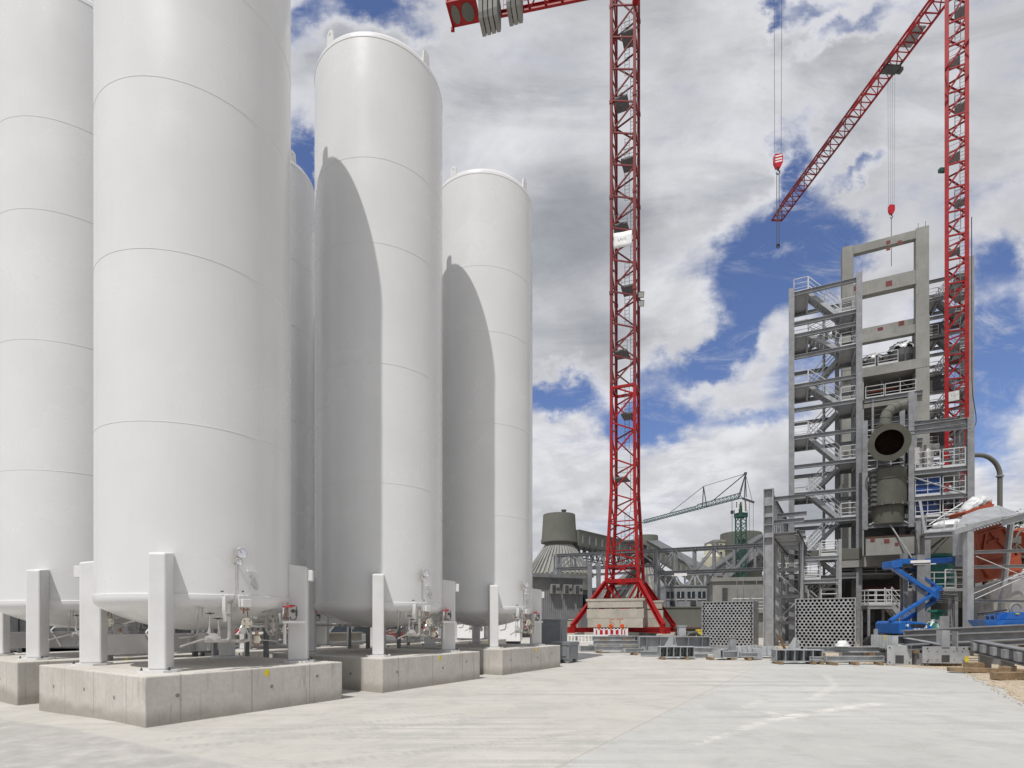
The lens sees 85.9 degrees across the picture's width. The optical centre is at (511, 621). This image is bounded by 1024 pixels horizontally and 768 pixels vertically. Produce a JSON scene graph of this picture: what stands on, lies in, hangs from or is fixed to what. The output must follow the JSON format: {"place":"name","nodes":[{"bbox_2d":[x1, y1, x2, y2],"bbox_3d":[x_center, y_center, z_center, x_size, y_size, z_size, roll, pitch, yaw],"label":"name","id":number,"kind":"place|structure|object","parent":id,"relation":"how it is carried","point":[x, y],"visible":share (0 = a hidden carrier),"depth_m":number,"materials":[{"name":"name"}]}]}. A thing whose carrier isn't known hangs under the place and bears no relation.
{"place":"outdoors","nodes":[
{"label":"outdoors","id":0,"kind":"place"},
{"bbox_2d":[235,632,362,644],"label":"wall","id":1,"kind":"structure","parent":0,"point":[342,636],"depth_m":25.61,"materials":[{"name":"concrete"}]},
{"bbox_2d":[0,627,1023,767],"bbox_3d":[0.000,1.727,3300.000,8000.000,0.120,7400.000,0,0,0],"label":"ground","id":2,"kind":"structure","parent":0,"point":[606,709],"depth_m":8.83,"materials":[{"name":"concrete"}]},
{"bbox_2d":[10,627,130,652],"bbox_3d":[-13.385,0.896,16.569,0.991,1.541,3.020,0,0,33],"label":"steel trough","id":3,"kind":"object","parent":2,"relation":"on","point":[17,641],"visible":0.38,"depth_m":15.91,"materials":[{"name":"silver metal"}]},
{"bbox_2d":[0,651,199,705],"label":"concrete plinth","id":4,"kind":"structure","parent":2,"relation":"on","point":[19,682],"depth_m":12.01,"materials":[{"name":"grey concrete"}]},
{"bbox_2d":[0,0,180,660],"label":"storage tank","id":5,"kind":"object","parent":4,"relation":"on","point":[46,296],"visible":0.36,"depth_m":12.81,"materials":[{"name":"white metal"}]},
{"bbox_2d":[10,616,190,647],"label":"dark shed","id":6,"kind":"structure","parent":2,"relation":"on","point":[17,625],"depth_m":30.52,"materials":[{"name":"metal"}]},
{"bbox_2d":[78,629,218,660],"bbox_3d":[-8.592,0.896,13.476,0.991,1.541,3.020,0,0,33],"label":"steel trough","id":7,"kind":"object","parent":2,"relation":"on","point":[118,644],"visible":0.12,"depth_m":12.75,"materials":[{"name":"silver metal"}]},
{"bbox_2d":[39,656,341,727],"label":"concrete plinth","id":8,"kind":"structure","parent":2,"relation":"on","point":[195,689],"depth_m":9.95,"materials":[{"name":"grey concrete"}]},
{"bbox_2d":[71,0,314,673],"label":"storage tank","id":9,"kind":"object","parent":8,"relation":"on","point":[191,314],"visible":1,"depth_m":9.90,"materials":[{"name":"white paint"}]},
{"bbox_2d":[192,615,332,657],"bbox_3d":[-6.907,0.596,14.887,1.353,2.142,4.600,0,0,33],"label":"pipe skid","id":10,"kind":"object","parent":2,"relation":"on","point":[246,647],"visible":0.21,"depth_m":14.83,"materials":[{"name":"metal"}]},
{"bbox_2d":[183,644,346,656],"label":"concrete plinth","id":11,"kind":"structure","parent":2,"relation":"on","point":[272,649],"depth_m":17.66,"materials":[{"name":"grey concrete"}]},
{"bbox_2d":[191,150,330,650],"bbox_3d":[-8.407,-7.271,18.619,3.840,16.271,3.544,0,0,33],"label":"storage tank","id":12,"kind":"object","parent":11,"relation":"on","point":[302,373],"visible":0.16,"depth_m":18.10,"materials":[{"name":"white metal"}]},
{"bbox_2d":[329,626,395,639],"bbox_3d":[-9.189,0.919,33.007,4.243,1.495,1.840,0,0,-20],"label":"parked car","id":13,"kind":"object","parent":2,"relation":"on","point":[338,629],"visible":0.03,"depth_m":32.23,"materials":[{"name":"metal"}]},
{"bbox_2d":[269,648,479,692],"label":"concrete plinth","id":14,"kind":"structure","parent":2,"relation":"on","point":[399,669],"depth_m":13.92,"materials":[{"name":"grey concrete"}]},
{"bbox_2d":[309,30,459,656],"bbox_3d":[-3.613,-7.271,15.525,3.840,16.271,3.544,0,0,33],"label":"storage tank","id":15,"kind":"object","parent":14,"relation":"on","point":[378,328],"visible":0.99,"depth_m":14.06,"materials":[{"name":"white metal"}]},
{"bbox_2d":[327,640,440,648],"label":"concrete plinth","id":16,"kind":"structure","parent":2,"relation":"on","point":[358,644],"depth_m":21.84,"materials":[{"name":"grey concrete"}]},
{"bbox_2d":[327,617,423,644],"bbox_3d":[-5.683,-7.271,22.838,3.840,16.271,3.544,0,0,33],"label":"storage tank","id":17,"kind":"object","parent":16,"relation":"on","point":[421,639],"visible":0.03,"depth_m":22.43,"materials":[{"name":"white metal"}]},
{"bbox_2d":[332,623,439,648],"bbox_3d":[-4.196,0.596,19.088,1.353,2.142,4.600,0,0,33],"label":"pipe skid","id":18,"kind":"object","parent":2,"relation":"on","point":[415,625],"visible":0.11,"depth_m":18.32,"materials":[{"name":"grey metal"}]},
{"bbox_2d":[386,638,505,643],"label":"concrete plinth","id":19,"kind":"structure","parent":2,"relation":"on","point":[467,640],"depth_m":26.75,"materials":[{"name":"grey concrete"}]},
{"bbox_2d":[403,615,487,640],"bbox_3d":[-2.960,-7.271,27.058,3.840,16.271,3.544,0,0,33],"label":"storage tank","id":20,"kind":"object","parent":19,"relation":"on","point":[485,629],"visible":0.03,"depth_m":26.13,"materials":[{"name":"white metal"}]},
{"bbox_2d":[401,643,559,674],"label":"concrete plinth","id":21,"kind":"structure","parent":2,"relation":"on","point":[507,659],"depth_m":18.23,"materials":[{"name":"grey concrete"}]},
{"bbox_2d":[420,166,544,648],"bbox_3d":[-0.890,-7.271,19.745,3.840,16.271,3.544,0,0,33],"label":"storage tank","id":22,"kind":"object","parent":21,"relation":"on","point":[487,356],"visible":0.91,"depth_m":18.25,"materials":[{"name":"white metal"}]},
{"bbox_2d":[457,619,521,643],"bbox_3d":[-1.937,0.267,39.975,5.200,2.700,2.450,0,0,5],"label":"container","id":23,"kind":"object","parent":2,"relation":"on","point":[503,634],"visible":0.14,"depth_m":38.70,"materials":[{"name":"white metal"}]},
{"bbox_2d":[438,573,595,636],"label":"clad building","id":24,"kind":"structure","parent":2,"relation":"on","point":[565,596],"depth_m":60.61,"materials":[{"name":"metal"}]},
{"bbox_2d":[541,619,567,644],"bbox_3d":[1.786,0.777,24.597,1.195,1.780,1.145,0,0,22],"label":"electrical cabinet","id":25,"kind":"object","parent":2,"relation":"on","point":[554,630],"visible":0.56,"depth_m":24.06,"materials":[{"name":"metal"}]},
{"bbox_2d":[550,641,579,662],"bbox_3d":[2.166,1.240,22.597,0.865,0.855,1.145,0,0,28],"label":"plastic bin","id":26,"kind":"object","parent":2,"relation":"on","point":[568,651],"visible":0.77,"depth_m":22.10,"materials":[{"name":"plastic"}]},
{"bbox_2d":[579,608,624,636],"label":"dark shed","id":27,"kind":"structure","parent":2,"relation":"on","point":[584,621],"depth_m":61.77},
{"bbox_2d":[588,562,628,608],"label":"steel portal","id":28,"kind":"object","parent":2,"relation":"on","point":[598,574],"visible":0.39,"depth_m":57.25,"materials":[{"name":"metal"}]},
{"bbox_2d":[594,624,627,635],"bbox_3d":[5.745,0.897,32.095,1.990,1.530,0.452,0,0,0],"label":"barrier","id":29,"kind":"object","parent":2,"relation":"on","point":[610,631],"visible":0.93,"depth_m":31.97,"materials":[{"name":"red plastic"}]},
{"bbox_2d":[625,607,701,635],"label":"container","id":30,"kind":"object","parent":2,"relation":"on","point":[686,616],"visible":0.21,"depth_m":59.79,"materials":[{"name":"metal"}]},
{"bbox_2d":[553,543,797,599],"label":"pipe bridge","id":31,"kind":"structure","parent":2,"relation":"on","point":[558,568],"depth_m":60.97,"materials":[{"name":"metal"}]},
{"bbox_2d":[645,573,716,591],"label":"pipe bridge","id":32,"kind":"structure","parent":2,"relation":"on","point":[714,575],"depth_m":71.79,"materials":[{"name":"metal"}]},
{"bbox_2d":[660,585,706,626],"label":"office container","id":33,"kind":"object","parent":2,"relation":"on","point":[683,595],"visible":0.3,"depth_m":65.92,"materials":[{"name":"metal"}]},
{"bbox_2d":[642,472,754,576],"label":"tower crane","id":34,"kind":"object","parent":2,"relation":"on","point":[741,513],"visible":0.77,"depth_m":150.41,"materials":[{"name":"green paint"}]},
{"bbox_2d":[686,534,762,584],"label":"conveyor gallery","id":35,"kind":"object","parent":2,"relation":"on","point":[721,564],"visible":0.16,"depth_m":155.84,"materials":[{"name":"metal"}]},
{"bbox_2d":[727,637,736,650],"bbox_3d":[9.920,1.131,24.800,0.400,0.878,0.400,0,0,0],"label":"steel stub","id":36,"kind":"object","parent":2,"relation":"on","point":[731,643],"visible":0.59,"depth_m":24.67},
{"bbox_2d":[720,530,802,576],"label":"concrete silo","id":37,"kind":"object","parent":2,"relation":"on","point":[729,537],"visible":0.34,"depth_m":163.65,"materials":[{"name":"grey concrete"}]},
{"bbox_2d":[757,646,777,655],"bbox_3d":[11.790,1.356,25.400,1.062,0.428,0.808,0,0,5],"label":"column base","id":38,"kind":"object","parent":2,"relation":"on","point":[766,650],"visible":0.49,"depth_m":25.13,"materials":[{"name":"metal"}]},
{"bbox_2d":[772,660,783,664],"bbox_3d":[10.483,1.607,21.700,0.140,0.120,0.600,0,0,-4],"label":"timber bearer","id":39,"kind":"object","parent":2,"relation":"on","point":[779,662],"visible":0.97,"depth_m":21.53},
{"bbox_2d":[770,649,823,661],"bbox_3d":[11.327,1.337,21.900,1.850,0.480,0.560,0,0,6],"label":"comb girder","id":40,"kind":"object","parent":39,"relation":"on","point":[793,655],"visible":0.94,"depth_m":21.92,"materials":[{"name":"metal"}]},
{"bbox_2d":[787,637,799,648],"bbox_3d":[11.293,0.867,22.106,0.570,0.480,0.210,0,0,6],"label":"gusset bracket","id":41,"kind":"object","parent":40,"relation":"on","point":[794,643],"visible":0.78,"depth_m":22.00,"materials":[{"name":"metal"}]},
{"bbox_2d":[826,662,837,665],"bbox_3d":[12.324,1.607,21.200,0.140,0.120,0.500,0,0,-9],"label":"timber bearer","id":42,"kind":"object","parent":2,"relation":"on","point":[832,663],"visible":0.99,"depth_m":21.07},
{"bbox_2d":[824,655,883,661],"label":"steel beam","id":43,"kind":"structure","parent":42,"relation":"on","point":[854,658],"depth_m":21.39,"materials":[{"name":"metal"}]},
{"bbox_2d":[789,271,895,643],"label":"stair tower","id":44,"kind":"structure","parent":2,"relation":"on","point":[848,353],"depth_m":41.57,"materials":[{"name":"metal"}]},
{"bbox_2d":[771,0,976,510],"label":"tower crane","id":45,"kind":"object","parent":2,"relation":"on","point":[915,29],"visible":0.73,"depth_m":49.82,"materials":[{"name":"red paint"}]},
{"bbox_2d":[839,221,929,577],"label":"concrete tower","id":46,"kind":"structure","parent":2,"relation":"on","point":[885,383],"depth_m":46.68,"materials":[{"name":"concrete"}]},
{"bbox_2d":[863,353,881,365],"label":"wrapped machine","id":47,"kind":"object","parent":46,"relation":"on","point":[869,360],"visible":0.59,"depth_m":47.38,"materials":[{"name":"metal"}]},
{"bbox_2d":[887,340,913,361],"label":"wrapped machine","id":48,"kind":"object","parent":46,"relation":"on","point":[904,351],"visible":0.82,"depth_m":46.26,"materials":[{"name":"metal"}]},
{"bbox_2d":[779,531,993,640],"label":"concrete building","id":49,"kind":"structure","parent":2,"relation":"on","point":[879,550],"depth_m":39.90,"materials":[{"name":"concrete"}]},
{"bbox_2d":[759,644,1023,705],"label":"gravel","id":50,"kind":"structure","parent":2,"relation":"on","point":[998,683],"depth_m":16.64,"materials":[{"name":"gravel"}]},
{"bbox_2d":[702,601,758,645],"bbox_3d":[14.188,0.187,35.763,3.150,2.960,1.900,0,0,33],"label":"tube box","id":51,"kind":"object","parent":50,"relation":"on","point":[722,621],"visible":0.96,"depth_m":35.05,"materials":[{"name":"metal"}]},
{"bbox_2d":[763,488,807,645],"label":"pillar bridge","id":52,"kind":"structure","parent":50,"relation":"on","point":[777,536],"depth_m":35.92,"materials":[{"name":"metal"}]},
{"bbox_2d":[803,539,841,597],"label":"stair tower","id":53,"kind":"structure","parent":50,"relation":"on","point":[836,556],"depth_m":38.20,"materials":[{"name":"metal"}]},
{"bbox_2d":[795,598,856,648],"bbox_3d":[17.158,0.202,30.096,2.870,2.930,1.500,0,0,33],"label":"tube box","id":54,"kind":"object","parent":50,"relation":"on","point":[820,622],"visible":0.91,"depth_m":29.66,"materials":[{"name":"metal"}]},
{"bbox_2d":[860,587,911,645],"bbox_3d":[24.653,-0.291,35.766,3.307,3.916,1.120,0,0,8],"label":"access stair","id":55,"kind":"object","parent":50,"relation":"on","point":[888,607],"visible":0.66,"depth_m":35.73,"materials":[{"name":"metal"}]},
{"bbox_2d":[871,634,911,664],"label":"concrete block","id":56,"kind":"structure","parent":50,"relation":"on","point":[895,653],"depth_m":20.97,"materials":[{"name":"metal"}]},
{"bbox_2d":[804,646,884,652],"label":"steel beam","id":57,"kind":"structure","parent":56,"relation":"on","point":[852,649],"depth_m":22.29,"materials":[{"name":"metal"}]},
{"bbox_2d":[862,557,954,645],"bbox_3d":[21.693,-0.877,29.000,4.912,5.088,2.487,0,0,0],"label":"boom lift","id":58,"kind":"object","parent":50,"relation":"on","point":[891,625],"visible":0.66,"depth_m":28.73,"materials":[{"name":"blue paint"}]},
{"bbox_2d":[862,391,981,634],"bbox_3d":[27.102,-6.833,37.038,6.093,17.000,5.960,0,0,27],"label":"steel gantry","id":59,"kind":"object","parent":50,"relation":"on","point":[926,480],"visible":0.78,"depth_m":36.55,"materials":[{"name":"silver metal"}]},
{"bbox_2d":[867,399,911,524],"bbox_3d":[25.585,-10.994,37.371,2.573,8.736,3.515,0,0,30],"label":"riser duct","id":60,"kind":"object","parent":59,"relation":"attached to","point":[889,440],"visible":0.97,"depth_m":36.73,"materials":[{"name":"grey metal"}]},
{"bbox_2d":[932,519,960,530],"bbox_3d":[27.711,-6.036,34.652,2.000,0.834,1.146,0,0,27],"label":"wrapped bundle","id":61,"kind":"object","parent":59,"relation":"on","point":[951,522],"visible":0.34,"depth_m":34.48,"materials":[{"name":"white plastic"}]},
{"bbox_2d":[908,572,957,627],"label":"railed platform","id":62,"kind":"structure","parent":50,"relation":"on","point":[955,613],"depth_m":34.69,"materials":[{"name":"metal"}]},
{"bbox_2d":[901,630,968,662],"bbox_3d":[15.953,0.922,21.260,1.600,1.210,2.304,0,0,3],"label":"plate girder","id":63,"kind":"object","parent":50,"relation":"on","point":[940,650],"visible":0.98,"depth_m":20.19,"materials":[{"name":"metal"}]},
{"bbox_2d":[927,610,950,628],"bbox_3d":[25.721,0.467,33.520,2.188,2.400,1.818,0,0,0],"label":"pump","id":64,"kind":"object","parent":50,"relation":"on","point":[933,622],"visible":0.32,"depth_m":33.25,"materials":[{"name":"teal paint"}]},
{"bbox_2d":[939,616,948,627],"bbox_3d":[21.591,0.692,27.550,0.420,1.950,0.160,0,0,0],"label":"steel upright","id":65,"kind":"object","parent":50,"relation":"on","point":[943,621],"visible":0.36,"depth_m":27.47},
{"bbox_2d":[931,553,957,616],"bbox_3d":[27.896,-1.393,36.000,2.000,6.120,2.000,0,0,0],"label":"teal mill","id":66,"kind":"object","parent":50,"relation":"on","point":[939,582],"visible":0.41,"depth_m":35.29,"materials":[{"name":"paint"}]},
{"bbox_2d":[893,631,1023,644],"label":"long girder","id":67,"kind":"object","parent":50,"relation":"on","point":[985,635],"visible":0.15,"depth_m":22.53,"materials":[{"name":"metal"}]},
{"bbox_2d":[900,524,1023,655],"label":"hopper gantry","id":68,"kind":"object","parent":50,"relation":"on","point":[967,589],"visible":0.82,"depth_m":26.77,"materials":[{"name":"metal"}]},
{"bbox_2d":[900,624,1023,634],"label":"long girder","id":69,"kind":"object","parent":50,"relation":"on","point":[1014,627],"visible":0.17,"depth_m":23.82,"materials":[{"name":"metal"}]},
{"bbox_2d":[904,638,1023,664],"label":"long girder","id":70,"kind":"object","parent":50,"relation":"on","point":[917,654],"visible":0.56,"depth_m":20.90,"materials":[{"name":"metal"}]},
{"bbox_2d":[963,662,987,667],"bbox_3d":[15.995,1.517,19.000,0.700,0.220,0.300,0,0,-10],"label":"timber block","id":71,"kind":"object","parent":50,"relation":"on","point":[977,664],"depth_m":18.88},
{"bbox_2d":[947,667,1023,672],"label":"timber block","id":72,"kind":"object","parent":50,"relation":"on","point":[969,669],"depth_m":17.66,"materials":[{"name":"wood"}]},
{"bbox_2d":[952,505,1023,611],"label":"steel hood","id":73,"kind":"object","parent":50,"relation":"on","point":[986,517],"visible":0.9,"depth_m":27.32,"materials":[{"name":"metal"}]},
{"bbox_2d":[967,602,1023,645],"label":"blue machine","id":74,"kind":"object","parent":50,"relation":"on","point":[1014,615],"visible":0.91,"depth_m":25.52,"materials":[{"name":"paint"}]},
{"bbox_2d":[970,640,1023,667],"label":"girder","id":75,"kind":"object","parent":50,"relation":"on","point":[1003,654],"visible":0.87,"depth_m":17.74,"materials":[{"name":"metal"}]},
{"bbox_2d":[974,572,1023,619],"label":"inclined duct","id":76,"kind":"object","parent":50,"relation":"on","point":[1015,589],"visible":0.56,"depth_m":30.60,"materials":[{"name":"metal"}]},
{"bbox_2d":[947,495,1023,582],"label":"orange hopper","id":77,"kind":"object","parent":76,"relation":"on","point":[991,537],"visible":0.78,"depth_m":28.80,"materials":[{"name":"metal"}]},
{"bbox_2d":[990,671,1023,679],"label":"timber block","id":78,"kind":"object","parent":50,"relation":"on","point":[1007,675],"depth_m":15.43,"materials":[{"name":"wood"}]},
{"bbox_2d":[998,665,1016,671],"bbox_3d":[14.948,1.487,16.600,0.900,0.280,0.300,0,0,-40],"label":"timber block","id":79,"kind":"object","parent":50,"relation":"on","point":[1005,668],"depth_m":16.37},
{"bbox_2d":[994,597,1023,645],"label":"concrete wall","id":80,"kind":"structure","parent":50,"relation":"on","point":[1007,604],"depth_m":35.96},
{"bbox_2d":[929,255,973,514],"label":"stair tower","id":81,"kind":"structure","parent":2,"relation":"on","point":[937,337],"depth_m":53.63,"materials":[{"name":"metal"}]},
{"bbox_2d":[960,453,1003,578],"bbox_3d":[34.193,-5.796,40.000,3.008,12.926,0.480,0,0,0],"label":"gooseneck pipe","id":82,"kind":"object","parent":2,"relation":"on","point":[997,466],"visible":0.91,"depth_m":39.88,"materials":[{"name":"metal"}]},
{"bbox_3d":[9.101,1.607,26.300,0.140,0.120,0.500,0,0,27],"label":"timber bearer","id":83,"kind":"object","parent":2,"relation":"on","visible":0},
{"bbox_2d":[694,647,712,653],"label":"steel beam","id":84,"kind":"structure","parent":83,"relation":"on","point":[702,650],"depth_m":26.26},
{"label":"foundation block","id":85,"kind":"object","parent":2,"relation":"on","visible":0},
{"bbox_2d":[446,0,782,633],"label":"tower crane","id":86,"kind":"object","parent":85,"relation":"on","point":[487,15],"visible":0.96,"depth_m":49.84,"materials":[{"name":"red paint"}]},
{"bbox_2d":[588,618,644,627],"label":"ballast slab","id":87,"kind":"structure","parent":86,"relation":"on","point":[626,622],"depth_m":46.93,"materials":[{"name":"concrete"}]},
{"bbox_2d":[587,609,645,617],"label":"ballast slab","id":88,"kind":"structure","parent":87,"relation":"on","point":[616,613],"depth_m":46.97,"materials":[{"name":"concrete"}]},
{"bbox_2d":[586,598,645,607],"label":"ballast slab","id":89,"kind":"structure","parent":88,"relation":"on","point":[620,603],"depth_m":46.91,"materials":[{"name":"concrete"}]},
{"bbox_2d":[613,230,631,248],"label":"banner","id":90,"kind":"object","parent":86,"relation":"attached to","point":[623,239],"visible":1,"depth_m":48.96,"materials":[{"name":"fabric"}]},
{"bbox_2d":[645,619,663,626],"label":"ballast slab","id":91,"kind":"structure","parent":86,"relation":"on","point":[651,622],"depth_m":51.23,"materials":[{"name":"concrete"}]},
{"bbox_2d":[645,610,663,618],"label":"ballast slab","id":92,"kind":"structure","parent":91,"relation":"on","point":[649,614],"depth_m":51.30,"materials":[{"name":"concrete"}]},
{"bbox_2d":[614,600,664,608],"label":"ballast slab","id":93,"kind":"structure","parent":92,"relation":"on","point":[659,604],"depth_m":51.08,"materials":[{"name":"concrete"}]},
{"bbox_2d":[91,0,1023,587],"label":"sky","id":94,"kind":"structure","parent":0,"point":[529,100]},
{"bbox_2d":[532,509,593,589],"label":"storage dome","id":95,"kind":"structure","parent":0,"point":[559,536],"depth_m":114.57,"materials":[{"name":"concrete"}]},
{"bbox_2d":[573,529,646,564],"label":"conveyor gallery","id":96,"kind":"object","parent":95,"relation":"on","point":[588,541],"visible":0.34,"depth_m":123.97,"materials":[{"name":"metal"}]},
{"bbox_2d":[601,534,683,598],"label":"storage dome","id":97,"kind":"structure","parent":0,"point":[624,593],"depth_m":143.72,"materials":[{"name":"concrete"}]},
{"bbox_2d":[646,540,722,584],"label":"conveyor gallery","id":98,"kind":"object","parent":97,"relation":"attached to","point":[658,544],"visible":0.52,"depth_m":130.32,"materials":[{"name":"metal"}]},
{"bbox_2d":[721,550,757,576],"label":"conveyor gallery","id":99,"kind":"object","parent":97,"relation":"attached to","point":[750,557],"visible":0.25,"depth_m":154.53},
{"bbox_2d":[702,540,725,566],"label":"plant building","id":100,"kind":"structure","parent":0,"point":[708,562],"depth_m":162.84,"materials":[{"name":"beige paint"}]},
{"bbox_2d":[705,563,818,637],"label":"works building","id":101,"kind":"structure","parent":0,"point":[735,589],"depth_m":57.36,"materials":[{"name":"concrete"}]},
{"bbox_3d":[6.638,1.607,24.300,0.140,0.120,0.500,0,0,-2],"label":"timber bearer","id":102,"kind":"object","parent":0,"visible":0},
{"bbox_2d":[656,646,694,656],"bbox_3d":[7.323,1.337,24.600,1.600,0.480,0.560,0,0,4],"label":"comb girder","id":103,"kind":"object","parent":102,"relation":"on","point":[675,651],"visible":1,"depth_m":24.67,"materials":[{"name":"metal"}]},
{"bbox_3d":[4.642,1.607,29.300,0.140,0.120,0.900,0,0,-2],"label":"timber bearer","id":104,"kind":"object","parent":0,"visible":0},
{"bbox_2d":[595,646,636,650],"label":"steel beam","id":105,"kind":"structure","parent":104,"relation":"on","point":[608,648],"depth_m":29.37,"materials":[{"name":"metal"}]},
{"bbox_3d":[5.000,1.277,29.600,0.400,0.060,0.500,0,0,0],"label":"timber bearer","id":106,"kind":"object","parent":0,"visible":0},
{"bbox_2d":[593,640,636,644],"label":"steel beam","id":107,"kind":"structure","parent":106,"relation":"on","point":[614,642],"depth_m":29.77,"materials":[{"name":"metal"}]},
{"bbox_3d":[5.065,0.987,30.000,0.500,0.040,0.400,0,0,0],"label":"timber bearer","id":108,"kind":"object","parent":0,"visible":0},
{"bbox_2d":[592,636,634,640],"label":"steel beam","id":109,"kind":"structure","parent":108,"relation":"on","point":[612,637],"depth_m":30.17,"materials":[{"name":"metal"}]},
{"bbox_3d":[7.098,1.607,29.000,0.140,0.120,0.800,0,0,-5],"label":"timber bearer","id":110,"kind":"object","parent":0,"visible":0},
{"bbox_2d":[637,636,709,650],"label":"steel beam","id":111,"kind":"structure","parent":110,"relation":"on","point":[648,643],"depth_m":28.97,"materials":[{"name":"metal"}]},
{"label":"timber bearer","id":112,"kind":"object","parent":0,"visible":0},
{"bbox_2d":[721,650,737,657],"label":"steel beam","id":113,"kind":"structure","parent":112,"relation":"on","point":[729,654],"depth_m":23.99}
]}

